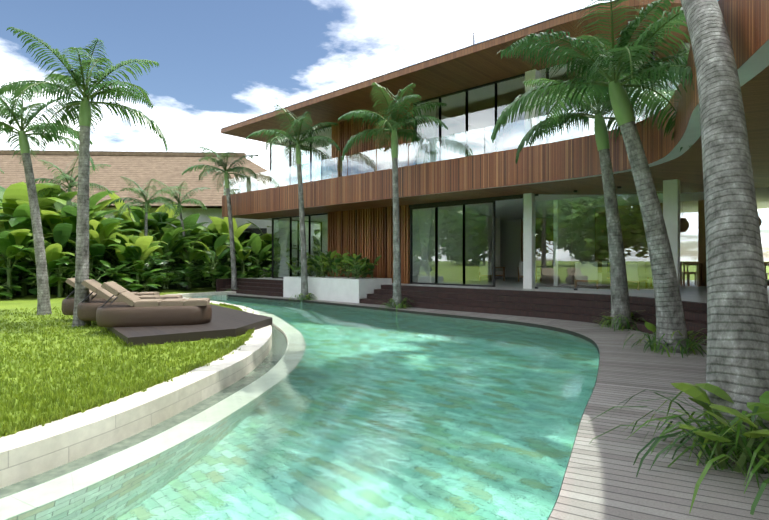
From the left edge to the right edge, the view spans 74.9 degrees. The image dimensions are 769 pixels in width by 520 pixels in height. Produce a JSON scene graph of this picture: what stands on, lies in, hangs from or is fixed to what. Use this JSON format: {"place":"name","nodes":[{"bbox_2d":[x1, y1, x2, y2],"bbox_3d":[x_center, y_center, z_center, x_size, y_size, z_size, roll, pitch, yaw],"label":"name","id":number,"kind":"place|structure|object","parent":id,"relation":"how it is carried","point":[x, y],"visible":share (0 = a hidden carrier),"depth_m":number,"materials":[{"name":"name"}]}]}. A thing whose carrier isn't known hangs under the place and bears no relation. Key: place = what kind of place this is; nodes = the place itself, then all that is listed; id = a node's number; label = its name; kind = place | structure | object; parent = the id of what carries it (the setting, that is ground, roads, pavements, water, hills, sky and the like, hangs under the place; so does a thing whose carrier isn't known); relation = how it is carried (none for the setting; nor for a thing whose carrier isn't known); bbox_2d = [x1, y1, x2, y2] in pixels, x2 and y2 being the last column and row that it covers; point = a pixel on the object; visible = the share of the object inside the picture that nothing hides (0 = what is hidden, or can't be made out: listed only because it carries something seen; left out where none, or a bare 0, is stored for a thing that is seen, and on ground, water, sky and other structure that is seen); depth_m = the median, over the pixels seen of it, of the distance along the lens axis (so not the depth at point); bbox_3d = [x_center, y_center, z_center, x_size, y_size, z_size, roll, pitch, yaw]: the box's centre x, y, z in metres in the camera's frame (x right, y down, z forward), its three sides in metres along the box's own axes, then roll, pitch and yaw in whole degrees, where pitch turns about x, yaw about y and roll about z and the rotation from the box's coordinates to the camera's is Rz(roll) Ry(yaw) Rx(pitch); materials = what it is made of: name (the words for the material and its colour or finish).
{"place":"outdoors","nodes":[
{"label":"outdoors","id":0,"kind":"place"},
{"bbox_2d":[0,296,599,519],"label":"pool water","id":1,"kind":"structure","parent":0,"point":[335,412],"depth_m":4.48,"materials":[{"name":"teal liquid"}]},
{"bbox_2d":[0,266,768,437],"bbox_3d":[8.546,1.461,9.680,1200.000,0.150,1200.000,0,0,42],"label":"lawn","id":2,"kind":"structure","parent":0,"point":[18,302],"depth_m":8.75,"materials":[{"name":"green plant"}]},
{"bbox_2d":[0,90,94,314],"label":"lawn palm","id":3,"kind":"object","parent":2,"relation":"on","point":[43,295],"visible":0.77,"depth_m":12.74,"materials":[{"name":"green plant"}]},
{"bbox_2d":[35,156,111,204],"bbox_3d":[-13.100,-1.388,21.064,2.963,5.781,3.302,0,0,4],"label":"hedge palm","id":4,"kind":"object","parent":2,"relation":"on","point":[66,179],"visible":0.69,"depth_m":20.84,"materials":[{"name":"green plant"}]},
{"bbox_2d":[0,27,167,326],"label":"lawn palm","id":5,"kind":"object","parent":2,"relation":"on","point":[84,116],"visible":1,"depth_m":10.49,"materials":[{"name":"green plant"}]},
{"bbox_2d":[0,247,259,295],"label":"hedge foliage","id":6,"kind":"object","parent":2,"relation":"on","point":[53,289],"depth_m":26.14,"materials":[{"name":"green plant"}]},
{"bbox_2d":[107,176,185,289],"bbox_3d":[-11.115,-1.112,23.399,3.210,5.227,2.995,0,0,42],"label":"hedge palm","id":7,"kind":"object","parent":2,"relation":"on","point":[143,196],"visible":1,"depth_m":23.16,"materials":[{"name":"green plant"}]},
{"bbox_2d":[0,182,319,298],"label":"hedge plants","id":8,"kind":"object","parent":2,"relation":"on","point":[135,250],"visible":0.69,"depth_m":20.12,"materials":[{"name":"green plant"}]},
{"bbox_2d":[0,150,319,277],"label":"neighboring house","id":9,"kind":"structure","parent":2,"relation":"on","point":[168,169],"depth_m":32.52,"materials":[{"name":"brown paint"}]},
{"bbox_2d":[144,179,210,289],"bbox_3d":[-10.441,-1.280,25.409,3.079,5.566,3.243,0,0,-28],"label":"hedge palm","id":10,"kind":"object","parent":2,"relation":"on","point":[185,200],"visible":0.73,"depth_m":25.44,"materials":[{"name":"green plant"}]},
{"bbox_2d":[101,304,272,346],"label":"lounger platform","id":11,"kind":"structure","parent":2,"relation":"on","point":[227,322],"depth_m":9.02,"materials":[{"name":"brown wood"}]},
{"bbox_2d":[62,278,159,314],"bbox_3d":[-6.330,0.821,11.680,2.050,0.821,0.800,0,0,-15],"label":"sun lounger","id":12,"kind":"object","parent":11,"relation":"on","point":[67,306],"visible":0.23,"depth_m":11.21,"materials":[{"name":"fabric"}]},
{"bbox_2d":[77,279,182,320],"bbox_3d":[-5.372,0.821,10.687,2.050,0.821,0.800,0,0,-15],"label":"sun lounger","id":13,"kind":"object","parent":11,"relation":"on","point":[86,311],"visible":0.48,"depth_m":10.24,"materials":[{"name":"wicker"}]},
{"bbox_2d":[96,281,211,326],"bbox_3d":[-4.415,0.821,9.694,2.050,0.821,0.800,0,0,-15],"label":"sun lounger","id":14,"kind":"object","parent":11,"relation":"on","point":[135,311],"visible":1,"depth_m":9.36,"materials":[{"name":"wicker"}]},
{"bbox_2d":[182,143,258,288],"bbox_3d":[-7.392,-1.840,23.238,3.416,6.887,3.425,0,0,42],"label":"palm tree","id":15,"kind":"object","parent":2,"relation":"on","point":[225,171],"visible":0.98,"depth_m":23.06,"materials":[{"name":"green plant"}]},
{"bbox_2d":[0,291,599,498],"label":"pool shell","id":16,"kind":"object","parent":2,"relation":"on","point":[36,456],"visible":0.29,"depth_m":4.68,"materials":[{"name":"stone"}]},
{"bbox_2d":[338,82,447,307],"bbox_3d":[0.357,-1.895,15.838,3.521,6.993,3.185,0,0,42],"label":"palm tree","id":17,"kind":"object","parent":2,"relation":"on","point":[391,127],"visible":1,"depth_m":15.68,"materials":[{"name":"green plant"}]},
{"bbox_2d":[491,0,693,352],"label":"palm tree","id":18,"kind":"object","parent":2,"relation":"on","point":[670,318],"visible":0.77,"depth_m":8.31,"materials":[{"name":"green plant"}]},
{"bbox_2d":[516,47,675,328],"bbox_3d":[4.949,-1.445,11.269,3.907,6.102,3.680,0,0,42],"label":"palm tree","id":19,"kind":"object","parent":2,"relation":"on","point":[620,303],"visible":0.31,"depth_m":11.05,"materials":[{"name":"green plant"}]},
{"bbox_2d":[680,0,768,452],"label":"palm","id":20,"kind":"object","parent":2,"relation":"on","point":[737,367],"visible":0.92,"depth_m":4.38,"materials":[{"name":"grey plant"}]},
{"bbox_2d":[0,0,768,261],"label":"sky","id":21,"kind":"structure","parent":0,"point":[223,63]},
{"bbox_2d":[227,293,768,519],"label":"deck","id":22,"kind":"structure","parent":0,"point":[601,481],"depth_m":4.00,"materials":[{"name":"grey wood"}]},
{"bbox_2d":[246,104,340,301],"bbox_3d":[-3.454,-1.971,18.872,3.403,7.147,3.282,0,0,-13],"label":"palm tree","id":23,"kind":"object","parent":22,"relation":"on","point":[299,146],"visible":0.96,"depth_m":18.81,"materials":[{"name":"green plant"}]},
{"bbox_2d":[290,293,317,302],"bbox_3d":[-3.067,1.466,18.924,1.133,0.465,1.165,0,0,5],"label":"grass tuft","id":24,"kind":"object","parent":22,"relation":"on","point":[307,297],"visible":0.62,"depth_m":18.73,"materials":[{"name":"green plant"}]},
{"bbox_2d":[379,298,414,311],"bbox_3d":[0.450,1.393,15.732,1.285,0.566,1.336,0,0,42],"label":"grass tuft","id":25,"kind":"object","parent":22,"relation":"on","point":[398,306],"visible":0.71,"depth_m":15.58,"materials":[{"name":"green plant"}]},
{"bbox_2d":[216,0,768,345],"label":"villa building","id":26,"kind":"structure","parent":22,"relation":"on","point":[356,210],"depth_m":16.63,"materials":[{"name":"brown wood"}]},
{"bbox_2d":[283,250,380,278],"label":"planter plants","id":27,"kind":"object","parent":26,"relation":"on","point":[330,261],"visible":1,"depth_m":19.15,"materials":[{"name":"green plant"}]},
{"bbox_2d":[278,103,436,282],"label":"curtains","id":28,"kind":"object","parent":26,"relation":"on","point":[425,218],"depth_m":19.20,"materials":[{"name":"white fabric"}]},
{"bbox_2d":[224,0,718,195],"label":"glass balustrade","id":29,"kind":"object","parent":26,"relation":"on","point":[686,42],"visible":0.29,"depth_m":16.10,"materials":[{"name":"clear glass"}]},
{"bbox_2d":[271,22,697,293],"bbox_3d":[3.308,-2.559,10.360,13.380,6.920,36.936,0,0,-9],"label":"window glass","id":30,"kind":"object","parent":26,"relation":"on","point":[688,241],"visible":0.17,"depth_m":15.61,"materials":[{"name":"clear glass"}]},
{"bbox_2d":[479,262,504,280],"bbox_3d":[4.622,0.486,21.637,0.830,0.830,0.780,0,0,-38],"label":"armchair","id":31,"kind":"object","parent":26,"relation":"on","point":[497,273],"visible":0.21,"depth_m":21.43,"materials":[{"name":"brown wood"}]},
{"bbox_2d":[518,262,541,281],"bbox_3d":[6.017,0.486,20.789,0.780,0.830,0.830,0,0,32],"label":"armchair","id":32,"kind":"object","parent":26,"relation":"on","point":[520,270],"visible":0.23,"depth_m":20.60,"materials":[{"name":"brown wood"}]},
{"bbox_2d":[537,248,552,279],"bbox_3d":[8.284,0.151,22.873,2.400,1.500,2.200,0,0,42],"label":"armchair","id":33,"kind":"object","parent":26,"relation":"on","point":[547,269],"depth_m":22.45,"materials":[{"name":"fabric"}]},
{"bbox_2d":[574,262,598,287],"bbox_3d":[6.531,0.478,16.240,0.700,0.857,1.626,0,0,22],"label":"lounge chair","id":34,"kind":"object","parent":26,"relation":"on","point":[590,264],"depth_m":15.60,"materials":[{"name":"fabric"}]},
{"bbox_2d":[521,200,706,288],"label":"glass panels","id":35,"kind":"object","parent":26,"relation":"on","point":[702,275],"visible":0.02,"depth_m":19.04,"materials":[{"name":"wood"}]},
{"bbox_2d":[625,262,647,289],"bbox_3d":[7.618,0.478,15.530,0.700,0.857,1.626,0,0,37],"label":"lounge chair","id":36,"kind":"object","parent":26,"relation":"on","point":[636,272],"depth_m":14.88,"materials":[{"name":"fabric"}]},
{"bbox_2d":[764,262,768,278],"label":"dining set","id":37,"kind":"object","parent":26,"relation":"on","point":[766,264],"visible":0.15,"depth_m":16.84,"materials":[{"name":"brown wood"}]},
{"bbox_2d":[585,310,645,330],"bbox_3d":[5.322,1.423,11.147,1.458,0.601,1.272,0,0,-17],"label":"grass tuft","id":38,"kind":"object","parent":22,"relation":"on","point":[609,318],"visible":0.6,"depth_m":10.88,"materials":[{"name":"green plant"}]},
{"bbox_2d":[622,322,706,357],"bbox_3d":[4.895,1.405,8.258,1.929,0.741,1.520,0,0,23],"label":"grass tuft","id":39,"kind":"object","parent":22,"relation":"on","point":[652,328],"visible":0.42,"depth_m":8.19,"materials":[{"name":"green plant"}]},
{"bbox_2d":[589,383,768,514],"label":"leafy plant","id":40,"kind":"object","parent":22,"relation":"on","point":[741,446],"visible":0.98,"depth_m":3.62,"materials":[{"name":"green plant"}]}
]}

